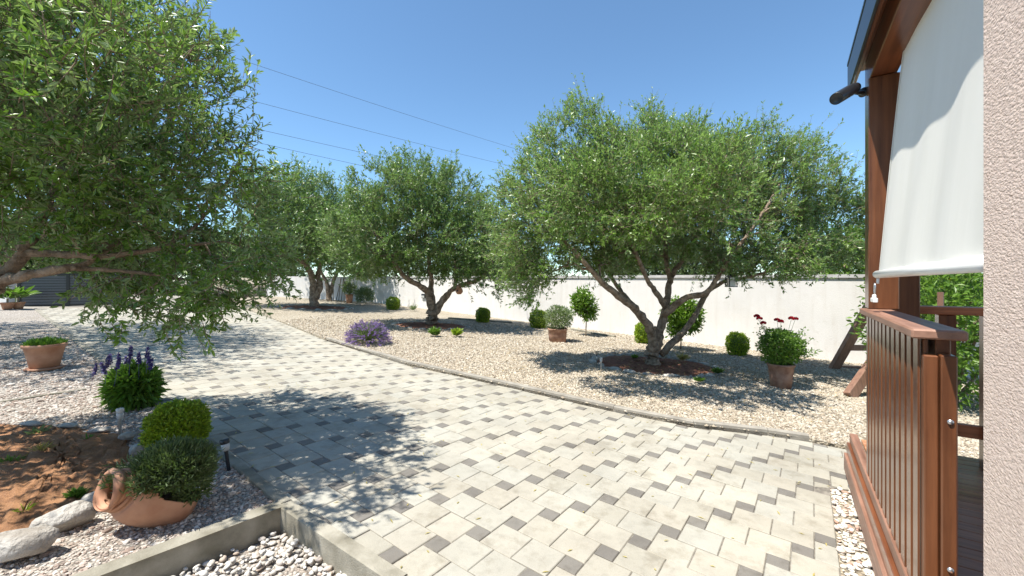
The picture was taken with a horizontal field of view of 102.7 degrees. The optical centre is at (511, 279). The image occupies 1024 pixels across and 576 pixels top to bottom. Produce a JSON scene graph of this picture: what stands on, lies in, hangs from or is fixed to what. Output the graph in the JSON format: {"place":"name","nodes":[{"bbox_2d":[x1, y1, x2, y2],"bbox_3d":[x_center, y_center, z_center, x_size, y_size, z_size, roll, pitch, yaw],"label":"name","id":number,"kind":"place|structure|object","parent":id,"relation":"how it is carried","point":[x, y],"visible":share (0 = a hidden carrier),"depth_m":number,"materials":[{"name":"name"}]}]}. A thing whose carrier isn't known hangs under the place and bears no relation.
{"place":"outdoors","nodes":[
{"label":"outdoors","id":0,"kind":"place"},
{"bbox_2d":[0,293,194,308],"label":"concrete apron","id":1,"kind":"object","parent":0,"point":[43,307],"visible":0.08,"depth_m":12.18,"materials":[{"name":"grey concrete"}]},
{"bbox_2d":[17,274,124,305],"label":"sliding gate","id":2,"kind":"structure","parent":1,"relation":"on","point":[48,287],"depth_m":12.14,"materials":[{"name":"grey metal"}]},
{"bbox_2d":[0,308,274,575],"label":"gravel bed","id":3,"kind":"object","parent":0,"point":[21,322],"visible":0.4,"depth_m":3.47,"materials":[{"name":"beige gravel"}]},
{"bbox_2d":[0,286,29,309],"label":"potted plant","id":4,"kind":"object","parent":3,"relation":"on","point":[7,304],"visible":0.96,"depth_m":10.74,"materials":[{"name":"green plant"}]},
{"bbox_2d":[6,285,41,308],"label":"potted plant","id":5,"kind":"object","parent":3,"relation":"on","point":[18,305],"visible":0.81,"depth_m":10.97,"materials":[{"name":"green plant"}]},
{"bbox_2d":[0,524,59,562],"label":"rock","id":6,"kind":"object","parent":3,"relation":"on","point":[25,542],"visible":1,"depth_m":1.82,"materials":[{"name":"stone"}]},
{"bbox_2d":[0,388,85,401],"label":"kerb","id":7,"kind":"structure","parent":3,"relation":"on","point":[30,397],"depth_m":4.04,"materials":[{"name":"concrete"}]},
{"bbox_2d":[19,336,68,371],"bbox_3d":[-5.796,0.896,5.080,0.457,0.417,0.409,0,0,0],"label":"potted succulent","id":8,"kind":"object","parent":3,"relation":"on","point":[44,353],"visible":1,"depth_m":4.97,"materials":[{"name":"orange ceramic"}]},
{"bbox_2d":[29,500,96,532],"bbox_3d":[-2.258,1.205,2.056,0.146,0.141,0.202,0,0,19],"label":"rock","id":9,"kind":"object","parent":3,"relation":"on","point":[70,516],"visible":0.77,"depth_m":2.05,"materials":[{"name":"stone"}]},
{"bbox_2d":[0,424,129,532],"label":"soil bed","id":10,"kind":"object","parent":3,"relation":"on","point":[47,478],"visible":0.92,"depth_m":2.63,"materials":[{"name":"brown soil"}]},
{"bbox_2d":[0,454,27,462],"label":"plant","id":11,"kind":"object","parent":10,"relation":"on","point":[9,458],"visible":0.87,"depth_m":2.68,"materials":[{"name":"green plant"}]},
{"bbox_2d":[14,501,38,511],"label":"plant","id":12,"kind":"object","parent":10,"relation":"on","point":[27,508],"visible":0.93,"depth_m":2.18,"materials":[{"name":"green plant"}]},
{"bbox_2d":[19,420,44,425],"bbox_3d":[-3.881,1.161,3.310,0.192,0.040,0.089,0,0,0],"label":"rock","id":13,"kind":"object","parent":10,"relation":"on","point":[31,423],"visible":0.97,"depth_m":3.29,"materials":[{"name":"stone"}]},
{"bbox_2d":[24,424,51,434],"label":"plant","id":14,"kind":"object","parent":10,"relation":"on","point":[37,430],"visible":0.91,"depth_m":3.14,"materials":[{"name":"green plant"}]},
{"bbox_2d":[26,440,57,454],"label":"plant","id":15,"kind":"object","parent":10,"relation":"on","point":[40,448],"visible":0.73,"depth_m":2.85,"materials":[{"name":"green plant"}]},
{"bbox_2d":[57,423,78,427],"bbox_3d":[-3.592,1.174,3.310,0.167,0.038,0.079,0,0,-6],"label":"rock","id":16,"kind":"object","parent":10,"relation":"on","point":[65,425],"visible":0.98,"depth_m":3.29,"materials":[{"name":"stone"}]},
{"bbox_2d":[62,485,89,497],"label":"plant","id":17,"kind":"object","parent":10,"relation":"on","point":[80,491],"visible":0.99,"depth_m":2.32,"materials":[{"name":"green plant"}]},
{"bbox_2d":[86,427,110,432],"bbox_3d":[-3.280,1.191,3.248,0.157,0.042,0.082,0,0,-12],"label":"rock","id":18,"kind":"object","parent":10,"relation":"on","point":[99,429],"visible":0.98,"depth_m":3.23,"materials":[{"name":"stone"}]},
{"bbox_2d":[116,407,123,435],"bbox_3d":[-3.036,1.124,3.169,0.048,0.266,0.048,0,0,0],"label":"solar light","id":19,"kind":"object","parent":10,"relation":"on","point":[119,414],"visible":0.85,"depth_m":3.16,"materials":[{"name":"silver metal"}]},
{"bbox_2d":[81,491,94,502],"bbox_3d":[-2.309,1.211,2.276,0.103,0.081,0.127,0,0,2],"label":"rock","id":20,"kind":"object","parent":3,"relation":"on","point":[88,497],"visible":0.19,"depth_m":2.23,"materials":[{"name":"stone"}]},
{"bbox_2d":[0,63,212,276],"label":"olive tree","id":21,"kind":"object","parent":3,"relation":"on","point":[26,213],"visible":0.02,"depth_m":6.55,"materials":[{"name":"green plant"}]},
{"bbox_2d":[117,432,136,440],"bbox_3d":[-2.921,1.193,3.117,0.106,0.066,0.077,0,0,6],"label":"rock","id":22,"kind":"object","parent":3,"relation":"on","point":[127,436],"visible":0.98,"depth_m":3.10,"materials":[{"name":"stone"}]},
{"bbox_2d":[90,345,171,413],"bbox_3d":[-3.580,0.925,3.891,0.720,0.709,0.514,0,0,25],"label":"flowering sage","id":23,"kind":"object","parent":3,"relation":"on","point":[129,385],"visible":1,"depth_m":3.79,"materials":[{"name":"green plant"}]},
{"bbox_2d":[129,443,145,455],"bbox_3d":[-2.667,1.204,2.921,0.098,0.077,0.092,0,0,-17],"label":"rock","id":24,"kind":"object","parent":3,"relation":"on","point":[134,449],"visible":0.68,"depth_m":2.89,"materials":[{"name":"stone"}]},
{"bbox_2d":[93,434,225,527],"bbox_3d":[-1.868,1.084,2.177,0.551,0.481,0.508,0,0,0],"label":"planted jug","id":25,"kind":"object","parent":3,"relation":"on","point":[155,485],"visible":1,"depth_m":2.09,"materials":[{"name":"ceramic"}]},
{"bbox_2d":[0,0,322,361],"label":"olive tree","id":26,"kind":"object","parent":3,"relation":"on","point":[37,35],"visible":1,"depth_m":2.60,"materials":[{"name":"green plant"}]},
{"bbox_2d":[34,308,290,503],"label":"kerb","id":27,"kind":"structure","parent":3,"relation":"on","point":[270,491],"depth_m":2.75,"materials":[{"name":"concrete"}]},
{"bbox_2d":[138,397,213,448],"bbox_3d":[-2.433,1.086,2.977,0.386,0.433,0.384,0,0,0],"label":"box bush","id":28,"kind":"object","parent":3,"relation":"on","point":[176,417],"visible":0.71,"depth_m":2.88,"materials":[{"name":"green plant"}]},
{"bbox_2d":[219,438,230,470],"bbox_3d":[-1.929,1.186,2.748,0.060,0.245,0.059,0,0,-43],"label":"solar light","id":29,"kind":"object","parent":3,"relation":"on","point":[224,442],"visible":0.9,"depth_m":2.74,"materials":[{"name":"black metal"}]},
{"bbox_2d":[145,222,244,283],"bbox_3d":[-21.233,-1.735,27.006,8.505,4.835,4.825,0,0,0],"label":"garden tree","id":30,"kind":"object","parent":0,"point":[180,275],"visible":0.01,"depth_m":26.77,"materials":[{"name":"green plant"}]},
{"bbox_2d":[194,278,266,297],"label":"garden wall","id":31,"kind":"structure","parent":0,"point":[256,288],"depth_m":21.85,"materials":[{"name":"white paint"}]},
{"bbox_2d":[190,534,335,575],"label":"pebble pit","id":32,"kind":"object","parent":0,"point":[292,569],"depth_m":2.06,"materials":[{"name":"white gravel"}]},
{"bbox_2d":[172,531,346,575],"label":"pebbles","id":33,"kind":"object","parent":32,"relation":"on","point":[290,545],"visible":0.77,"depth_m":2.05,"materials":[{"name":"white gravel"}]},
{"bbox_2d":[190,84,499,163],"bbox_3d":[-8.816,-8.351,21.549,41.622,0.375,0.014,0,0,-43],"label":"power line","id":34,"kind":"object","parent":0,"point":[350,126],"visible":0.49,"depth_m":21.71,"materials":[{"name":"grey metal"}]},
{"bbox_2d":[203,130,486,191],"bbox_3d":[-7.849,-6.186,21.549,0.014,0.362,39.037,0,0,43],"label":"power line","id":35,"kind":"object","parent":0,"point":[329,158],"visible":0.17,"depth_m":19.70,"materials":[{"name":"grey metal"}]},
{"bbox_2d":[206,117,490,179],"bbox_3d":[-7.592,-6.964,21.550,0.014,0.950,38.716,0,0,42],"label":"power line","id":36,"kind":"object","parent":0,"point":[339,147],"visible":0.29,"depth_m":19.91,"materials":[{"name":"grey metal"}]},
{"bbox_2d":[228,55,514,148],"bbox_3d":[-8.989,-10.170,21.549,42.049,1.055,0.014,0,0,-43],"label":"power line","id":37,"kind":"object","parent":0,"point":[363,100],"visible":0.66,"depth_m":22.19,"materials":[{"name":"grey metal"}]},
{"bbox_2d":[38,307,849,575],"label":"driveway","id":38,"kind":"structure","parent":0,"point":[373,429],"depth_m":3.01,"materials":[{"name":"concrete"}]},
{"bbox_2d":[166,341,841,575],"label":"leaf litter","id":39,"kind":"object","parent":38,"relation":"on","point":[497,467],"visible":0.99,"depth_m":2.92,"materials":[{"name":"brown plant"}]},
{"bbox_2d":[4,0,982,278],"label":"sky","id":40,"kind":"structure","parent":0,"point":[485,69],"materials":[{"name":"blue"}]},
{"bbox_2d":[983,0,1023,575],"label":"house","id":41,"kind":"structure","parent":0,"point":[1003,287],"depth_m":0.89,"materials":[{"name":"beige paint"}]},
{"bbox_3d":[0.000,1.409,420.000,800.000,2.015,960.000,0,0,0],"label":"ground","id":42,"kind":"structure","parent":0,"visible":0},
{"bbox_2d":[0,284,15,305],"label":"gate pillar","id":43,"kind":"structure","parent":42,"relation":"on","point":[12,299],"depth_m":11.76,"materials":[{"name":"white paint"}]},
{"bbox_2d":[9,236,82,283],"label":"garden tree","id":44,"kind":"object","parent":42,"relation":"on","point":[28,267],"visible":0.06,"depth_m":19.22,"materials":[{"name":"green plant"}]},
{"bbox_2d":[33,235,196,291],"bbox_3d":[-18.882,-0.742,20.039,6.358,3.882,5.003,0,0,-23],"label":"garden tree","id":45,"kind":"object","parent":42,"relation":"on","point":[74,272],"visible":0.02,"depth_m":19.23,"materials":[{"name":"green plant"}]},
{"bbox_2d":[71,501,282,575],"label":"kerb","id":46,"kind":"structure","parent":42,"relation":"on","point":[201,546],"depth_m":2.02,"materials":[{"name":"concrete"}]},
{"bbox_2d":[224,247,316,281],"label":"garden tree","id":47,"kind":"object","parent":42,"relation":"on","point":[276,274],"visible":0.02,"depth_m":25.66,"materials":[{"name":"green plant"}]},
{"bbox_2d":[267,276,372,301],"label":"garden wall","id":48,"kind":"structure","parent":42,"relation":"on","point":[302,283],"depth_m":20.52,"materials":[{"name":"white paint"}]},
{"bbox_2d":[279,500,407,575],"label":"kerb","id":49,"kind":"structure","parent":42,"relation":"on","point":[336,549],"depth_m":2.06,"materials":[{"name":"concrete"}]},
{"bbox_2d":[339,228,437,276],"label":"garden tree","id":50,"kind":"object","parent":42,"relation":"on","point":[395,274],"visible":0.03,"depth_m":24.32,"materials":[{"name":"green plant"}]},
{"bbox_2d":[438,232,559,275],"bbox_3d":[-0.657,-0.534,19.019,6.206,4.289,4.960,0,0,0],"label":"garden tree","id":51,"kind":"object","parent":42,"relation":"on","point":[543,257],"depth_m":18.41,"materials":[{"name":"green plant"}]},
{"bbox_2d":[237,296,978,458],"bbox_3d":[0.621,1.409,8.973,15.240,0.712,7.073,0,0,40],"label":"gravel","id":52,"kind":"structure","parent":42,"relation":"on","point":[761,384],"depth_m":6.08,"materials":[{"name":"beige gravel"}]},
{"bbox_2d":[278,305,344,309],"bbox_3d":[-7.253,1.037,15.364,2.662,0.156,1.984,0,0,0],"label":"soil bed","id":53,"kind":"object","parent":52,"relation":"on","point":[319,307],"visible":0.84,"depth_m":15.07,"materials":[{"name":"brown soil"}]},
{"bbox_2d":[201,148,381,306],"bbox_3d":[-7.887,-1.865,15.450,6.452,6.045,5.866,0,0,0],"label":"olive tree","id":54,"kind":"object","parent":53,"relation":"on","point":[300,214],"visible":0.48,"depth_m":14.55,"materials":[{"name":"green plant"}]},
{"bbox_2d":[330,278,349,301],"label":"bamboo canes","id":55,"kind":"object","parent":52,"relation":"on","point":[338,290],"visible":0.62,"depth_m":19.44,"materials":[{"name":"brown wood"}]},
{"bbox_2d":[341,282,357,302],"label":"potted plant","id":56,"kind":"object","parent":52,"relation":"on","point":[349,295],"visible":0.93,"depth_m":18.60,"materials":[{"name":"green plant"}]},
{"bbox_2d":[293,196,409,300],"bbox_3d":[-8.115,-1.634,19.749,7.129,5.427,5.303,0,0,33],"label":"olive tree","id":57,"kind":"object","parent":52,"relation":"on","point":[329,288],"visible":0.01,"depth_m":19.47,"materials":[{"name":"green plant"}]},
{"bbox_2d":[354,285,374,303],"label":"silver shrub","id":58,"kind":"object","parent":52,"relation":"on","point":[366,291],"visible":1,"depth_m":17.40,"materials":[{"name":"grey plant"}]},
{"bbox_2d":[341,319,391,345],"bbox_3d":[-2.753,0.975,7.818,0.942,0.483,0.919,0,0,0],"label":"lavender","id":59,"kind":"object","parent":52,"relation":"on","point":[372,332],"visible":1,"depth_m":7.68,"materials":[{"name":"purple plant"}]},
{"bbox_2d":[385,296,400,309],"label":"box bush","id":60,"kind":"object","parent":52,"relation":"on","point":[393,303],"visible":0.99,"depth_m":15.94,"materials":[{"name":"green plant"}]},
{"bbox_2d":[397,322,464,328],"bbox_3d":[-2.246,1.252,11.263,1.858,0.134,1.699,0,0,32],"label":"soil bed","id":61,"kind":"object","parent":52,"relation":"on","point":[416,325],"visible":0.73,"depth_m":11.04,"materials":[{"name":"brown soil"}]},
{"bbox_2d":[305,140,516,324],"bbox_3d":[-2.400,-1.202,11.344,5.421,5.257,4.550,0,0,0],"label":"olive tree","id":62,"kind":"object","parent":61,"relation":"on","point":[419,189],"visible":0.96,"depth_m":10.39,"materials":[{"name":"green plant"}]},
{"bbox_2d":[455,285,462,293],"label":"clay bird house","id":63,"kind":"structure","parent":62,"relation":"hanging from","point":[459,289],"depth_m":10.89,"materials":[{"name":"ceramic"}]},
{"bbox_2d":[427,325,440,334],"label":"plant","id":64,"kind":"object","parent":52,"relation":"on","point":[434,331],"visible":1,"depth_m":9.14,"materials":[{"name":"green plant"}]},
{"bbox_2d":[451,327,463,335],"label":"plant","id":65,"kind":"object","parent":52,"relation":"on","point":[457,331],"visible":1,"depth_m":9.22,"materials":[{"name":"green plant"}]},
{"bbox_2d":[448,317,511,322],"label":"kerb","id":66,"kind":"structure","parent":52,"relation":"on","point":[475,320],"depth_m":13.25,"materials":[{"name":"concrete"}]},
{"bbox_2d":[475,307,490,322],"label":"box bush","id":67,"kind":"object","parent":52,"relation":"on","point":[483,315],"visible":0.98,"depth_m":12.71,"materials":[{"name":"green plant"}]},
{"bbox_2d":[529,309,546,327],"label":"box bush","id":68,"kind":"object","parent":52,"relation":"on","point":[536,319],"visible":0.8,"depth_m":11.82,"materials":[{"name":"green plant"}]},
{"bbox_2d":[543,304,573,342],"bbox_3d":[1.065,0.971,9.380,0.741,0.870,0.717,0,0,0],"label":"potted shrub","id":69,"kind":"object","parent":52,"relation":"on","point":[557,334],"visible":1,"depth_m":9.22,"materials":[{"name":"green plant"}]},
{"bbox_2d":[326,337,808,441],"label":"kerb","id":70,"kind":"structure","parent":52,"relation":"on","point":[761,430],"depth_m":4.45,"materials":[{"name":"concrete"}]},
{"bbox_2d":[295,315,865,429],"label":"leaf litter","id":71,"kind":"object","parent":52,"relation":"on","point":[633,367],"visible":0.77,"depth_m":6.48,"materials":[{"name":"brown plant"}]},
{"bbox_2d":[568,284,599,335],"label":"citrus tree","id":72,"kind":"object","parent":52,"relation":"on","point":[585,307],"visible":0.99,"depth_m":10.51,"materials":[{"name":"green plant"}]},
{"bbox_2d":[570,328,615,336],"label":"kerb","id":73,"kind":"structure","parent":52,"relation":"on","point":[591,332],"depth_m":11.16,"materials":[{"name":"concrete"}]},
{"bbox_2d":[633,321,647,343],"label":"box bush","id":74,"kind":"object","parent":52,"relation":"on","point":[640,333],"visible":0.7,"depth_m":9.60,"materials":[{"name":"green plant"}]},
{"bbox_2d":[597,355,713,375],"bbox_3d":[2.438,1.451,7.036,2.128,0.142,1.742,0,0,0],"label":"soil bed","id":75,"kind":"object","parent":52,"relation":"on","point":[693,367],"visible":0.73,"depth_m":6.81,"materials":[{"name":"brown soil"}]},
{"bbox_2d":[608,366,621,370],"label":"rock","id":76,"kind":"object","parent":75,"relation":"on","point":[615,368],"visible":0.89,"depth_m":6.43,"materials":[{"name":"stone"}]},
{"bbox_2d":[473,73,864,365],"bbox_3d":[2.561,-0.791,6.558,6.430,4.795,4.630,0,0,-31],"label":"olive tree","id":77,"kind":"object","parent":75,"relation":"on","point":[692,185],"visible":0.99,"depth_m":6.02,"materials":[{"name":"green plant"}]},
{"bbox_2d":[725,274,737,286],"bbox_3d":[3.418,-0.074,6.381,0.158,0.368,0.158,0,0,0],"label":"hanging lantern","id":78,"kind":"object","parent":77,"relation":"hanging from","point":[732,283],"visible":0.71,"depth_m":6.33,"materials":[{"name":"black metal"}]},
{"bbox_2d":[675,351,689,359],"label":"plant","id":79,"kind":"object","parent":75,"relation":"on","point":[682,357],"visible":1,"depth_m":7.43,"materials":[{"name":"green plant"}]},
{"bbox_2d":[662,373,679,376],"bbox_3d":[2.395,1.443,6.183,0.285,0.070,0.132,0,0,2],"label":"rock","id":80,"kind":"object","parent":52,"relation":"on","point":[670,375],"visible":0.83,"depth_m":6.14,"materials":[{"name":"stone"}]},
{"bbox_2d":[657,295,707,348],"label":"citrus tree","id":81,"kind":"object","parent":52,"relation":"on","point":[679,317],"visible":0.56,"depth_m":8.80,"materials":[{"name":"green plant"}]},
{"bbox_2d":[694,376,705,381],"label":"plant","id":82,"kind":"object","parent":52,"relation":"on","point":[699,379],"visible":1,"depth_m":5.75,"materials":[{"name":"green plant"}]},
{"bbox_2d":[705,373,715,376],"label":"rock","id":83,"kind":"object","parent":52,"relation":"on","point":[710,374],"visible":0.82,"depth_m":6.30,"materials":[{"name":"stone"}]},
{"bbox_2d":[710,367,724,372],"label":"plant","id":84,"kind":"object","parent":52,"relation":"on","point":[717,370],"visible":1,"depth_m":6.40,"materials":[{"name":"green plant"}]},
{"bbox_2d":[724,331,749,355],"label":"box bush","id":85,"kind":"object","parent":52,"relation":"on","point":[737,343],"visible":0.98,"depth_m":8.43,"materials":[{"name":"green plant"}]},
{"bbox_2d":[752,314,821,389],"bbox_3d":[3.853,1.003,5.763,0.751,1.037,0.740,0,0,-42],"label":"potted rose","id":86,"kind":"object","parent":52,"relation":"on","point":[786,346],"visible":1,"depth_m":5.70,"materials":[{"name":"plant"}]},
{"bbox_2d":[829,303,865,396],"bbox_3d":[5.951,0.580,6.825,4.058,2.161,1.463,0,0,-31],"label":"timber frame","id":87,"kind":"object","parent":52,"relation":"on","point":[856,386],"visible":0.32,"depth_m":7.16,"materials":[{"name":"brown wood"}]},
{"bbox_2d":[846,273,982,411],"bbox_3d":[5.498,0.586,5.114,2.175,2.541,1.732,0,0,0],"label":"tall shrub","id":88,"kind":"object","parent":52,"relation":"on","point":[969,324],"visible":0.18,"depth_m":4.97,"materials":[{"name":"green plant"}]},
{"bbox_2d":[860,270,982,354],"bbox_3d":[7.446,0.209,6.788,2.922,3.043,1.759,0,0,0],"label":"tall shrub","id":89,"kind":"object","parent":52,"relation":"on","point":[949,295],"visible":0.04,"depth_m":6.48,"materials":[{"name":"green plant"}]},
{"bbox_2d":[937,292,943,305],"bbox_3d":[3.182,0.800,3.039,0.033,1.420,0.033,0,0,-22],"label":"wooden stake","id":90,"kind":"object","parent":52,"relation":"on","point":[940,298],"visible":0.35,"depth_m":3.03,"materials":[{"name":"brown wood"}]},
{"bbox_2d":[920,273,975,320],"bbox_3d":[6.987,0.387,7.003,1.544,2.661,1.364,0,0,0],"label":"tall shrub","id":91,"kind":"object","parent":52,"relation":"on","point":[950,279],"visible":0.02,"depth_m":6.64,"materials":[{"name":"green plant"}]},
{"bbox_2d":[582,233,731,274],"bbox_3d":[5.597,-0.348,15.185,5.866,4.472,4.962,0,0,0],"label":"garden tree","id":92,"kind":"object","parent":42,"relation":"on","point":[683,270],"visible":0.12,"depth_m":13.83,"materials":[{"name":"green plant"}]},
{"bbox_2d":[373,274,981,377],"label":"garden wall","id":93,"kind":"structure","parent":42,"relation":"on","point":[820,311],"depth_m":9.92,"materials":[{"name":"white paint"}]},
{"bbox_2d":[790,214,864,273],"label":"garden tree","id":94,"kind":"object","parent":42,"relation":"on","point":[857,271],"visible":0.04,"depth_m":12.41,"materials":[{"name":"green plant"}]},
{"bbox_2d":[830,490,872,575],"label":"pebble strip","id":95,"kind":"object","parent":42,"relation":"on","point":[840,535],"visible":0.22,"depth_m":2.33,"materials":[{"name":"white gravel"}]},
{"bbox_2d":[830,487,874,575],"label":"pebbles","id":96,"kind":"object","parent":95,"relation":"on","point":[849,542],"visible":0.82,"depth_m":2.28,"materials":[{"name":"white gravel"}]},
{"bbox_2d":[844,433,982,575],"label":"wooden deck","id":97,"kind":"structure","parent":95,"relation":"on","point":[884,553],"depth_m":2.11,"materials":[{"name":"brown wood"}]},
{"bbox_2d":[847,0,931,317],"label":"veranda","id":98,"kind":"object","parent":97,"relation":"on","point":[885,30],"visible":0.46,"depth_m":2.39,"materials":[{"name":"brown wood"}]},
{"bbox_2d":[829,82,866,104],"bbox_3d":[1.988,-1.088,2.409,0.430,0.197,0.068,0,0,-33],"label":"outdoor camera","id":99,"kind":"object","parent":98,"relation":"attached to","point":[842,94],"visible":1,"depth_m":2.33,"materials":[{"name":"black metal"}]},
{"bbox_2d":[870,294,877,302],"bbox_3d":[1.952,0.099,2.205,0.020,0.042,0.090,0,0,34],"label":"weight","id":100,"kind":"object","parent":98,"relation":"attached to","point":[873,299],"visible":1,"depth_m":2.18,"materials":[{"name":"white plastic"}]},
{"bbox_2d":[873,0,982,283],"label":"roller blind","id":101,"kind":"object","parent":98,"relation":"attached to","point":[933,220],"visible":0.9,"depth_m":1.48,"materials":[{"name":"fabric"}]},
{"bbox_2d":[873,283,875,294],"bbox_3d":[1.954,0.050,2.204,0.007,0.068,0.034,0,0,34],"label":"snap hook","id":102,"kind":"object","parent":101,"relation":"attached to","point":[874,287],"visible":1,"depth_m":2.19,"materials":[{"name":"silver metal"}]},
{"bbox_2d":[860,308,968,575],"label":"slatted railing","id":103,"kind":"object","parent":97,"relation":"on","point":[912,416],"visible":1,"depth_m":1.50,"materials":[{"name":"brown wood"}]},
{"bbox_2d":[920,305,982,469],"bbox_3d":[3.454,0.681,2.227,1.980,1.018,0.120,0,0,34],"label":"back railing","id":104,"kind":"object","parent":97,"relation":"on","point":[945,315],"visible":0.23,"depth_m":2.59,"materials":[{"name":"brown wood"}]}
]}

